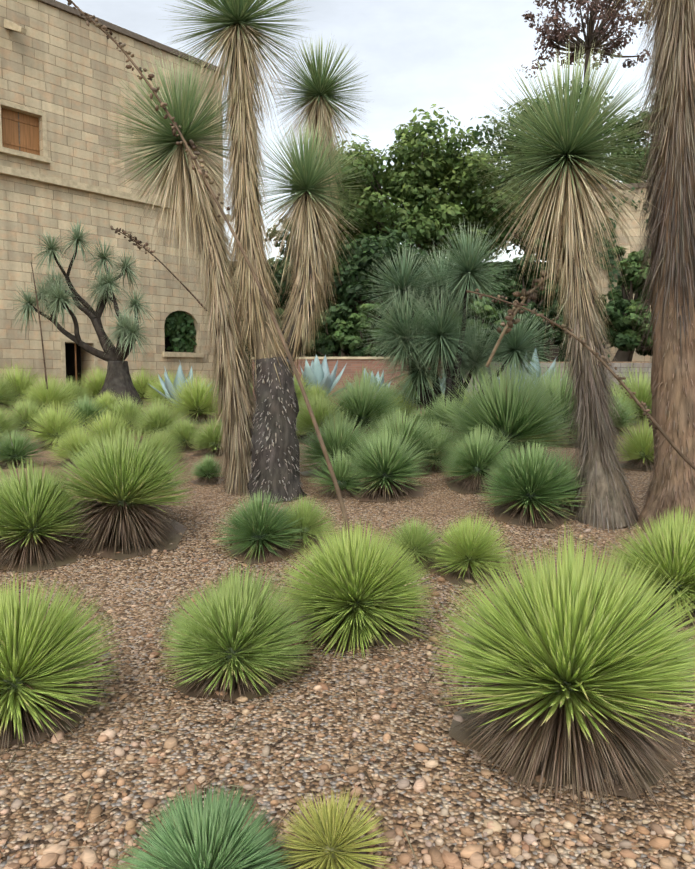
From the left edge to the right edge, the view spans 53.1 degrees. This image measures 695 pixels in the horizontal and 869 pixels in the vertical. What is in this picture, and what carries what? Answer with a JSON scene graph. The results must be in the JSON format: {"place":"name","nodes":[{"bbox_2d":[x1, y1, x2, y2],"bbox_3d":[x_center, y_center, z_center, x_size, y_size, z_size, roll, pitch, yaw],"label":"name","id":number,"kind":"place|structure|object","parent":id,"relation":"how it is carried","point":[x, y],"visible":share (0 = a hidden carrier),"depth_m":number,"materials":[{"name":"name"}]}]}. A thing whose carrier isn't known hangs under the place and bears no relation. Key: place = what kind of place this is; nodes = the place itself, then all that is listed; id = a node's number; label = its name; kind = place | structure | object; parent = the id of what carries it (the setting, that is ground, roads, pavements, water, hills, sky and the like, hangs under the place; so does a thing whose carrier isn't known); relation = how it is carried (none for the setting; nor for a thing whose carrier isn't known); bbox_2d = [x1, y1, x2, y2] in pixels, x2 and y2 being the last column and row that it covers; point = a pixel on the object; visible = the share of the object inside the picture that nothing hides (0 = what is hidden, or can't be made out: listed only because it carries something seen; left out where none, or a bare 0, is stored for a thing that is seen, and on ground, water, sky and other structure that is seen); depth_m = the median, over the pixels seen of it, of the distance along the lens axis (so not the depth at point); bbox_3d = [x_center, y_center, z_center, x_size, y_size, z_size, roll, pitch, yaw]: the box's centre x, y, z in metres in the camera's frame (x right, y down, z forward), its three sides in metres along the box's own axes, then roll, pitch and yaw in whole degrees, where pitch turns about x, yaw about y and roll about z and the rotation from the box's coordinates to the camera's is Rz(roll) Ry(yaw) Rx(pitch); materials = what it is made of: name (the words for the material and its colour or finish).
{"place":"outdoors","nodes":[
{"label":"outdoors","id":0,"kind":"place"},
{"bbox_2d":[0,399,694,868],"bbox_3d":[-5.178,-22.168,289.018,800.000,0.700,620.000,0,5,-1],"label":"ground","id":1,"kind":"structure","parent":0,"point":[442,503],"depth_m":2.82,"materials":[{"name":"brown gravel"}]},
{"bbox_2d":[0,422,11,462],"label":"grassy shrub","id":2,"kind":"object","parent":1,"relation":"on","point":[4,442],"visible":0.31,"depth_m":8.14,"materials":[{"name":"green plant"}]},
{"bbox_2d":[0,372,23,410],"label":"grassy shrub","id":3,"kind":"object","parent":1,"relation":"on","point":[5,396],"visible":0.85,"depth_m":18.86,"materials":[{"name":"green plant"}]},
{"bbox_2d":[0,403,27,441],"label":"grassy shrub","id":4,"kind":"object","parent":1,"relation":"on","point":[6,426],"visible":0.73,"depth_m":10.55,"materials":[{"name":"green plant"}]},
{"bbox_2d":[0,362,42,408],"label":"grassy shrub","id":5,"kind":"object","parent":1,"relation":"on","point":[18,378],"visible":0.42,"depth_m":19.86,"materials":[{"name":"green plant"}]},
{"bbox_2d":[0,426,46,467],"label":"grassy shrub","id":6,"kind":"object","parent":1,"relation":"on","point":[18,443],"visible":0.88,"depth_m":8.04,"materials":[{"name":"green plant"}]},
{"bbox_2d":[2,394,47,433],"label":"grassy shrub","id":7,"kind":"object","parent":1,"relation":"on","point":[28,407],"visible":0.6,"depth_m":11.62,"materials":[{"name":"green plant"}]},
{"bbox_2d":[13,370,82,413],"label":"grassy shrub","id":8,"kind":"object","parent":1,"relation":"on","point":[43,393],"visible":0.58,"depth_m":16.01,"materials":[{"name":"green plant"}]},
{"bbox_2d":[0,453,103,575],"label":"yucca shrub","id":9,"kind":"object","parent":1,"relation":"on","point":[32,519],"visible":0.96,"depth_m":4.89,"materials":[{"name":"green plant"}]},
{"bbox_2d":[20,398,94,449],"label":"grassy shrub","id":10,"kind":"object","parent":1,"relation":"on","point":[53,422],"visible":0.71,"depth_m":9.96,"materials":[{"name":"green plant"}]},
{"bbox_2d":[0,569,128,754],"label":"yucca shrub","id":11,"kind":"object","parent":1,"relation":"on","point":[38,658],"visible":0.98,"depth_m":2.83,"materials":[{"name":"green plant"}]},
{"bbox_2d":[43,422,103,466],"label":"grassy shrub","id":12,"kind":"object","parent":1,"relation":"on","point":[77,435],"visible":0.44,"depth_m":8.07,"materials":[{"name":"green plant"}]},
{"bbox_2d":[57,374,94,407],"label":"grassy shrub","id":13,"kind":"object","parent":1,"relation":"on","point":[72,383],"visible":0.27,"depth_m":19.49,"materials":[{"name":"green plant"}]},
{"bbox_2d":[7,218,157,405],"bbox_3d":[-7.818,-3.625,20.988,4.574,5.564,3.493,0,5,-1],"label":"branching yucca tree","id":14,"kind":"object","parent":1,"relation":"on","point":[104,284],"depth_m":20.69,"materials":[{"name":"green plant"}]},
{"bbox_2d":[65,394,108,431],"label":"grassy shrub","id":15,"kind":"object","parent":1,"relation":"on","point":[90,409],"visible":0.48,"depth_m":11.92,"materials":[{"name":"green plant"}]},
{"bbox_2d":[74,364,106,400],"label":"grassy shrub","id":16,"kind":"object","parent":1,"relation":"on","point":[95,383],"visible":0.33,"depth_m":25.68,"materials":[{"name":"green plant"}]},
{"bbox_2d":[89,391,120,415],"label":"grassy shrub","id":17,"kind":"object","parent":1,"relation":"on","point":[107,396],"visible":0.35,"depth_m":15.42,"materials":[{"name":"green plant"}]},
{"bbox_2d":[74,406,140,451],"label":"grassy shrub","id":18,"kind":"object","parent":1,"relation":"on","point":[107,422],"visible":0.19,"depth_m":9.39,"materials":[{"name":"green plant"}]},
{"bbox_2d":[0,0,223,397],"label":"building wall","id":19,"kind":"structure","parent":1,"relation":"on","point":[56,64],"depth_m":27.54,"materials":[{"name":"stone"}]},
{"bbox_2d":[0,100,1,146],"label":"window frame","id":20,"kind":"object","parent":19,"relation":"attached to","point":[0,127],"visible":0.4,"depth_m":25.16,"materials":[{"name":"stone"}]},
{"bbox_2d":[4,19,26,33],"bbox_3d":[-11.908,-14.629,24.961,1.100,0.280,0.340,31,20,29],"label":"water spout","id":21,"kind":"object","parent":19,"relation":"attached to","point":[10,25],"visible":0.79,"depth_m":24.84,"materials":[{"name":"stone"}]},
{"bbox_2d":[18,112,19,150],"bbox_3d":[-12.251,-11.225,25.937,0.015,1.550,0.040,4,6,42],"label":"stile","id":22,"kind":"object","parent":19,"relation":"attached to","point":[19,130],"visible":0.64,"depth_m":25.93,"materials":[{"name":"brown wood"}]},
{"bbox_2d":[1,115,38,126],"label":"shutter rail","id":23,"kind":"object","parent":19,"relation":"attached to","point":[18,120],"visible":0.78,"depth_m":25.90,"materials":[{"name":"brown wood"}]},
{"bbox_2d":[1,108,39,155],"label":"shutter window","id":24,"kind":"structure","parent":19,"relation":"attached to","point":[29,135],"depth_m":25.99,"materials":[{"name":"brown wood"}]},
{"bbox_2d":[2,140,38,150],"bbox_3d":[-12.247,-10.796,25.968,0.025,0.090,1.460,4,6,42],"label":"shutter rail","id":25,"kind":"object","parent":19,"relation":"attached to","point":[19,145],"visible":0.89,"depth_m":25.96,"materials":[{"name":"brown wood"}]},
{"bbox_2d":[1,100,41,115],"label":"window frame","id":26,"kind":"object","parent":19,"relation":"attached to","point":[19,107],"visible":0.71,"depth_m":25.65,"materials":[{"name":"stone"}]},
{"bbox_2d":[0,146,50,163],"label":"window sill","id":27,"kind":"structure","parent":19,"relation":"attached to","point":[24,155],"depth_m":25.70,"materials":[{"name":"stone"}]},
{"bbox_2d":[42,112,47,156],"bbox_3d":[-11.485,-11.339,26.354,0.055,1.710,0.160,4,6,42],"label":"window frame","id":28,"kind":"object","parent":19,"relation":"attached to","point":[44,134],"visible":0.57,"depth_m":26.33,"materials":[{"name":"stone"}]},
{"bbox_2d":[60,338,65,385],"bbox_3d":[-11.189,-2.494,27.392,0.055,2.610,0.160,4,6,42],"label":"door frame","id":29,"kind":"object","parent":19,"relation":"attached to","point":[63,363],"visible":0.5,"depth_m":27.33,"materials":[{"name":"stone"}]},
{"bbox_2d":[65,344,81,389],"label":"door","id":30,"kind":"structure","parent":19,"relation":"in","point":[70,358],"depth_m":28.75,"materials":[{"name":"black"}]},
{"bbox_2d":[65,338,93,342],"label":"lintel","id":31,"kind":"structure","parent":19,"relation":"attached to","point":[84,340],"depth_m":27.96,"materials":[{"name":"stone"}]},
{"bbox_2d":[93,339,97,374],"bbox_3d":[-10.273,-2.574,28.394,0.055,2.610,0.160,4,6,42],"label":"door frame","id":32,"kind":"object","parent":19,"relation":"attached to","point":[95,357],"visible":0.29,"depth_m":28.31,"materials":[{"name":"stone"}]},
{"bbox_2d":[0,165,230,220],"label":"string course","id":33,"kind":"object","parent":19,"relation":"attached to","point":[45,179],"visible":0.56,"depth_m":27.19,"materials":[{"name":"stone"}]},
{"bbox_2d":[37,0,224,75],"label":"coping","id":34,"kind":"object","parent":19,"relation":"on","point":[109,25],"depth_m":28.45,"materials":[{"name":"beige stone"}]},
{"bbox_2d":[165,312,187,351],"bbox_3d":[-8.117,-4.808,31.903,0.050,2.300,1.900,4,6,42],"label":"arched window recess","id":35,"kind":"object","parent":19,"relation":"attached to","point":[167,343],"depth_m":31.81,"materials":[{"name":"black"}]},
{"bbox_2d":[164,311,196,352],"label":"ivy","id":36,"kind":"object","parent":19,"relation":"attached to","point":[176,328],"visible":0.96,"depth_m":31.59,"materials":[{"name":"green plant"}]},
{"bbox_2d":[162,352,203,357],"bbox_3d":[-7.418,-3.599,31.362,0.180,0.218,2.100,4,6,42],"label":"window sill","id":37,"kind":"structure","parent":19,"relation":"attached to","point":[182,354],"depth_m":31.23,"materials":[{"name":"stone"}]},
{"bbox_2d":[98,390,147,433],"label":"grassy shrub","id":38,"kind":"object","parent":1,"relation":"on","point":[128,407],"visible":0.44,"depth_m":11.85,"materials":[{"name":"green plant"}]},
{"bbox_2d":[51,420,195,559],"bbox_3d":[-1.712,0.441,5.321,1.209,1.157,1.280,0,5,-1],"label":"yucca shrub","id":39,"kind":"object","parent":1,"relation":"on","point":[124,483],"visible":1,"depth_m":5.12,"materials":[{"name":"green plant"}]},
{"bbox_2d":[131,365,163,401],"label":"grassy shrub","id":40,"kind":"object","parent":1,"relation":"on","point":[141,383],"visible":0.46,"depth_m":25.69,"materials":[{"name":"green plant"}]},
{"bbox_2d":[128,396,193,442],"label":"grassy shrub","id":41,"kind":"object","parent":1,"relation":"on","point":[159,416],"visible":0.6,"depth_m":10.67,"materials":[{"name":"green plant"}]},
{"bbox_2d":[140,369,185,409],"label":"grassy shrub","id":42,"kind":"object","parent":1,"relation":"on","point":[156,394],"visible":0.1,"depth_m":19.34,"materials":[{"name":"green plant"}]},
{"bbox_2d":[139,428,187,460],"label":"grassy shrub","id":43,"kind":"object","parent":1,"relation":"on","point":[166,440],"visible":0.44,"depth_m":8.31,"materials":[{"name":"green plant"}]},
{"bbox_2d":[95,47,258,495],"bbox_3d":[-1.519,-1.274,6.747,1.757,4.650,1.659,0,5,-1],"label":"yucca","id":44,"kind":"object","parent":1,"relation":"on","point":[175,168],"depth_m":6.49,"materials":[{"name":"beige plant"}]},
{"bbox_2d":[149,360,212,407],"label":"agave","id":45,"kind":"object","parent":1,"relation":"on","point":[168,383],"visible":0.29,"depth_m":17.68,"materials":[{"name":"blue plant"}]},
{"bbox_2d":[160,413,203,451],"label":"grassy shrub","id":46,"kind":"object","parent":1,"relation":"on","point":[183,429],"visible":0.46,"depth_m":9.44,"materials":[{"name":"green plant"}]},
{"bbox_2d":[164,372,222,423],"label":"spiky shrub","id":47,"kind":"object","parent":1,"relation":"on","point":[195,399],"visible":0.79,"depth_m":13.14,"materials":[{"name":"green plant"}]},
{"bbox_2d":[103,782,295,868],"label":"spiky shrub","id":48,"kind":"object","parent":1,"relation":"on","point":[208,836],"visible":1,"depth_m":1.86,"materials":[{"name":"green plant"}]},
{"bbox_2d":[187,453,227,485],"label":"spiky shrub","id":49,"kind":"object","parent":1,"relation":"on","point":[207,473],"visible":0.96,"depth_m":6.82,"materials":[{"name":"green plant"}]},
{"bbox_2d":[188,413,227,456],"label":"spiky shrub","id":50,"kind":"object","parent":1,"relation":"on","point":[208,440],"visible":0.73,"depth_m":8.89,"materials":[{"name":"green plant"}]},
{"bbox_2d":[154,560,320,703],"bbox_3d":[-0.522,0.952,3.315,0.837,0.715,0.803,0,5,-1],"label":"spiky shrub","id":51,"kind":"object","parent":1,"relation":"on","point":[235,632],"visible":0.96,"depth_m":3.18,"materials":[{"name":"green plant"}]},
{"bbox_2d":[210,489,309,563],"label":"spiky shrub","id":52,"kind":"object","parent":1,"relation":"on","point":[257,532],"visible":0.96,"depth_m":5.07,"materials":[{"name":"green plant"}]},
{"bbox_2d":[158,0,373,502],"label":"yucca","id":53,"kind":"object","parent":1,"relation":"on","point":[307,167],"depth_m":6.42,"materials":[{"name":"beige plant"}]},
{"bbox_2d":[277,494,337,553],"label":"spiky shrub","id":54,"kind":"object","parent":1,"relation":"on","point":[307,516],"visible":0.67,"depth_m":5.27,"materials":[{"name":"green plant"}]},
{"bbox_2d":[293,373,335,407],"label":"spiky shrub","id":55,"kind":"object","parent":1,"relation":"on","point":[310,392],"visible":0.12,"depth_m":17.78,"materials":[{"name":"green plant"}]},
{"bbox_2d":[295,390,351,442],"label":"spiky shrub","id":56,"kind":"object","parent":1,"relation":"on","point":[319,407],"visible":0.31,"depth_m":9.93,"materials":[{"name":"green plant"}]},
{"bbox_2d":[300,354,354,399],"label":"agave","id":57,"kind":"object","parent":1,"relation":"on","point":[318,372],"visible":0.44,"depth_m":18.86,"materials":[{"name":"blue plant"}]},
{"bbox_2d":[269,785,393,868],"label":"spiky shrub","id":58,"kind":"object","parent":1,"relation":"on","point":[329,841],"visible":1,"depth_m":1.97,"materials":[{"name":"green plant"}]},
{"bbox_2d":[298,409,378,477],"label":"spiky shrub","id":59,"kind":"object","parent":1,"relation":"on","point":[337,434],"visible":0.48,"depth_m":7.25,"materials":[{"name":"green plant"}]},
{"bbox_2d":[252,359,442,403],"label":"brick terrace wall","id":60,"kind":"structure","parent":1,"relation":"on","point":[352,366],"depth_m":21.80,"materials":[{"name":"brick"}]},
{"bbox_2d":[252,357,394,358],"bbox_3d":[0.159,-2.417,21.996,6.340,0.078,0.530,0,5,2],"label":"wall coping","id":61,"kind":"object","parent":60,"relation":"on","point":[339,357],"visible":0.36,"depth_m":21.74,"materials":[{"name":"beige stone"}]},
{"bbox_2d":[266,516,441,661],"bbox_3d":[0.029,0.855,3.900,1.019,0.840,0.997,0,5,-1],"label":"spiky shrub","id":62,"kind":"object","parent":1,"relation":"on","point":[355,595],"visible":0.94,"depth_m":3.76,"materials":[{"name":"green plant"}]},
{"bbox_2d":[31,0,694,540],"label":"dried flower stalks","id":63,"kind":"object","parent":1,"relation":"on","point":[523,294],"visible":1,"depth_m":3.94,"materials":[{"name":"brown plant"}]},
{"bbox_2d":[305,423,430,502],"bbox_3d":[0.181,0.298,6.567,1.298,0.882,1.064,0,5,-1],"label":"spiky shrub","id":64,"kind":"object","parent":1,"relation":"on","point":[383,466],"visible":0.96,"depth_m":6.42,"materials":[{"name":"green plant"}]},
{"bbox_2d":[323,365,412,436],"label":"spiky shrub","id":65,"kind":"object","parent":1,"relation":"on","point":[360,401],"visible":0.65,"depth_m":10.40,"materials":[{"name":"green plant"}]},
{"bbox_2d":[346,368,402,398],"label":"agave","id":66,"kind":"object","parent":1,"relation":"on","point":[378,375],"visible":0.12,"depth_m":17.72,"materials":[{"name":"green plant"}]},
{"bbox_2d":[232,262,571,385],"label":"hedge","id":67,"kind":"object","parent":1,"relation":"on","point":[322,350],"depth_m":51.59,"materials":[{"name":"green plant"}]},
{"bbox_2d":[384,393,420,420],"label":"spiky shrub","id":68,"kind":"object","parent":1,"relation":"on","point":[410,406],"visible":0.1,"depth_m":12.98,"materials":[{"name":"green plant"}]},
{"bbox_2d":[352,406,456,475],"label":"spiky shrub","id":69,"kind":"object","parent":1,"relation":"on","point":[397,423],"visible":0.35,"depth_m":7.33,"materials":[{"name":"green plant"}]},
{"bbox_2d":[375,372,443,410],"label":"spiky shrub","id":70,"kind":"object","parent":1,"relation":"on","point":[417,403],"visible":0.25,"depth_m":16.77,"materials":[{"name":"green plant"}]},
{"bbox_2d":[384,515,445,571],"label":"spiky shrub","id":71,"kind":"object","parent":1,"relation":"on","point":[420,537],"visible":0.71,"depth_m":4.94,"materials":[{"name":"green plant"}]},
{"bbox_2d":[407,393,465,435],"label":"spiky shrub","id":72,"kind":"object","parent":1,"relation":"on","point":[432,415],"visible":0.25,"depth_m":10.46,"materials":[{"name":"green plant"}]},
{"bbox_2d":[415,418,468,472],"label":"spiky shrub","id":73,"kind":"object","parent":1,"relation":"on","point":[446,436],"visible":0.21,"depth_m":7.46,"materials":[{"name":"green plant"}]},
{"bbox_2d":[431,374,468,396],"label":"agave","id":74,"kind":"object","parent":1,"relation":"on","point":[441,385],"depth_m":19.36,"materials":[{"name":"green plant"}]},
{"bbox_2d":[357,220,562,418],"bbox_3d":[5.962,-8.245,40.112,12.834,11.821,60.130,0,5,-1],"label":"yucca shrub","id":75,"kind":"object","parent":1,"relation":"on","point":[406,336],"depth_m":11.61,"materials":[{"name":"green plant"}]},
{"bbox_2d":[429,508,517,585],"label":"spiky shrub","id":76,"kind":"object","parent":1,"relation":"on","point":[469,545],"visible":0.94,"depth_m":4.73,"materials":[{"name":"green plant"}]},
{"bbox_2d":[435,420,524,494],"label":"spiky shrub","id":77,"kind":"object","parent":1,"relation":"on","point":[471,459],"visible":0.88,"depth_m":6.62,"materials":[{"name":"green plant"}]},
{"bbox_2d":[431,358,580,469],"bbox_3d":[1.783,-0.125,7.803,1.783,1.495,1.923,0,5,-1],"label":"spiky shrub","id":78,"kind":"object","parent":1,"relation":"on","point":[513,411],"visible":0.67,"depth_m":7.55,"materials":[{"name":"green plant"}]},
{"bbox_2d":[490,348,565,392],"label":"agave","id":79,"kind":"object","parent":1,"relation":"on","point":[536,368],"visible":0.1,"depth_m":18.30,"materials":[{"name":"green plant"}]},
{"bbox_2d":[475,438,591,530],"bbox_3d":[1.675,0.426,5.904,1.214,0.857,1.046,0,5,-1],"label":"spiky shrub","id":80,"kind":"object","parent":1,"relation":"on","point":[535,485],"visible":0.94,"depth_m":5.78,"materials":[{"name":"green plant"}]},
{"bbox_2d":[462,363,651,398],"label":"garden wall","id":81,"kind":"structure","parent":1,"relation":"on","point":[620,366],"depth_m":21.56,"materials":[{"name":"brick"}]},
{"bbox_2d":[425,529,694,824],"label":"spiky shrub","id":82,"kind":"object","parent":1,"relation":"on","point":[573,652],"visible":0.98,"depth_m":2.49,"materials":[{"name":"green plant"}]},
{"bbox_2d":[518,359,618,447],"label":"spiky shrub","id":83,"kind":"object","parent":1,"relation":"on","point":[557,386],"visible":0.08,"depth_m":9.66,"materials":[{"name":"green plant"}]},
{"bbox_2d":[470,40,671,532],"bbox_3d":[1.837,-0.980,5.882,1.748,4.437,1.723,0,5,-1],"label":"yucca","id":84,"kind":"object","parent":1,"relation":"on","point":[568,134],"depth_m":5.66,"materials":[{"name":"beige plant"}]},
{"bbox_2d":[588,188,653,361],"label":"building","id":85,"kind":"structure","parent":1,"relation":"on","point":[629,250],"depth_m":30.21,"materials":[{"name":"beige stone"}]},
{"bbox_2d":[590,183,647,189],"bbox_3d":[29.970,-10.542,27.725,40.000,0.198,1.160,1,5,9],"label":"wall coping","id":86,"kind":"object","parent":85,"relation":"on","point":[624,184],"depth_m":29.96,"materials":[{"name":"beige stone"}]},
{"bbox_2d":[607,390,640,435],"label":"spiky shrub","id":87,"kind":"object","parent":1,"relation":"on","point":[624,422],"visible":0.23,"depth_m":10.95,"materials":[{"name":"green plant"}]},
{"bbox_2d":[606,364,651,425],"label":"spiky shrub","id":88,"kind":"object","parent":1,"relation":"on","point":[642,392],"visible":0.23,"depth_m":12.42,"materials":[{"name":"green plant"}]},
{"bbox_2d":[614,418,653,471],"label":"spiky shrub","id":89,"kind":"object","parent":1,"relation":"on","point":[641,453],"visible":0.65,"depth_m":7.31,"materials":[{"name":"green plant"}]},
{"bbox_2d":[603,506,694,627],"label":"spiky shrub","id":90,"kind":"object","parent":1,"relation":"on","point":[672,541],"visible":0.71,"depth_m":4.10,"materials":[{"name":"green plant"}]},
{"bbox_2d":[606,0,694,532],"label":"yucca","id":91,"kind":"object","parent":1,"relation":"on","point":[676,61],"depth_m":5.40,"materials":[{"name":"brown plant"}]},
{"bbox_2d":[645,615,694,703],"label":"spiky shrub","id":92,"kind":"object","parent":1,"relation":"on","point":[681,678],"visible":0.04,"depth_m":3.09,"materials":[{"name":"green plant"}]},
{"bbox_2d":[56,0,657,261],"label":"sky","id":93,"kind":"structure","parent":0,"point":[449,54],"materials":[{"name":"white"}]},
{"bbox_2d":[539,362,651,362],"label":"terrace","id":94,"kind":"structure","parent":0,"point":[608,362],"depth_m":21.94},
{"bbox_2d":[239,0,653,361],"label":"broadleaf trees","id":95,"kind":"object","parent":94,"relation":"on","point":[448,170],"depth_m":33.31,"materials":[{"name":"green plant"}]},
{"bbox_2d":[517,0,655,77],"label":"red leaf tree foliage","id":96,"kind":"object","parent":95,"relation":"attached to","point":[555,33],"visible":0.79,"depth_m":48.29,"materials":[{"name":"brown plant"}]}
]}

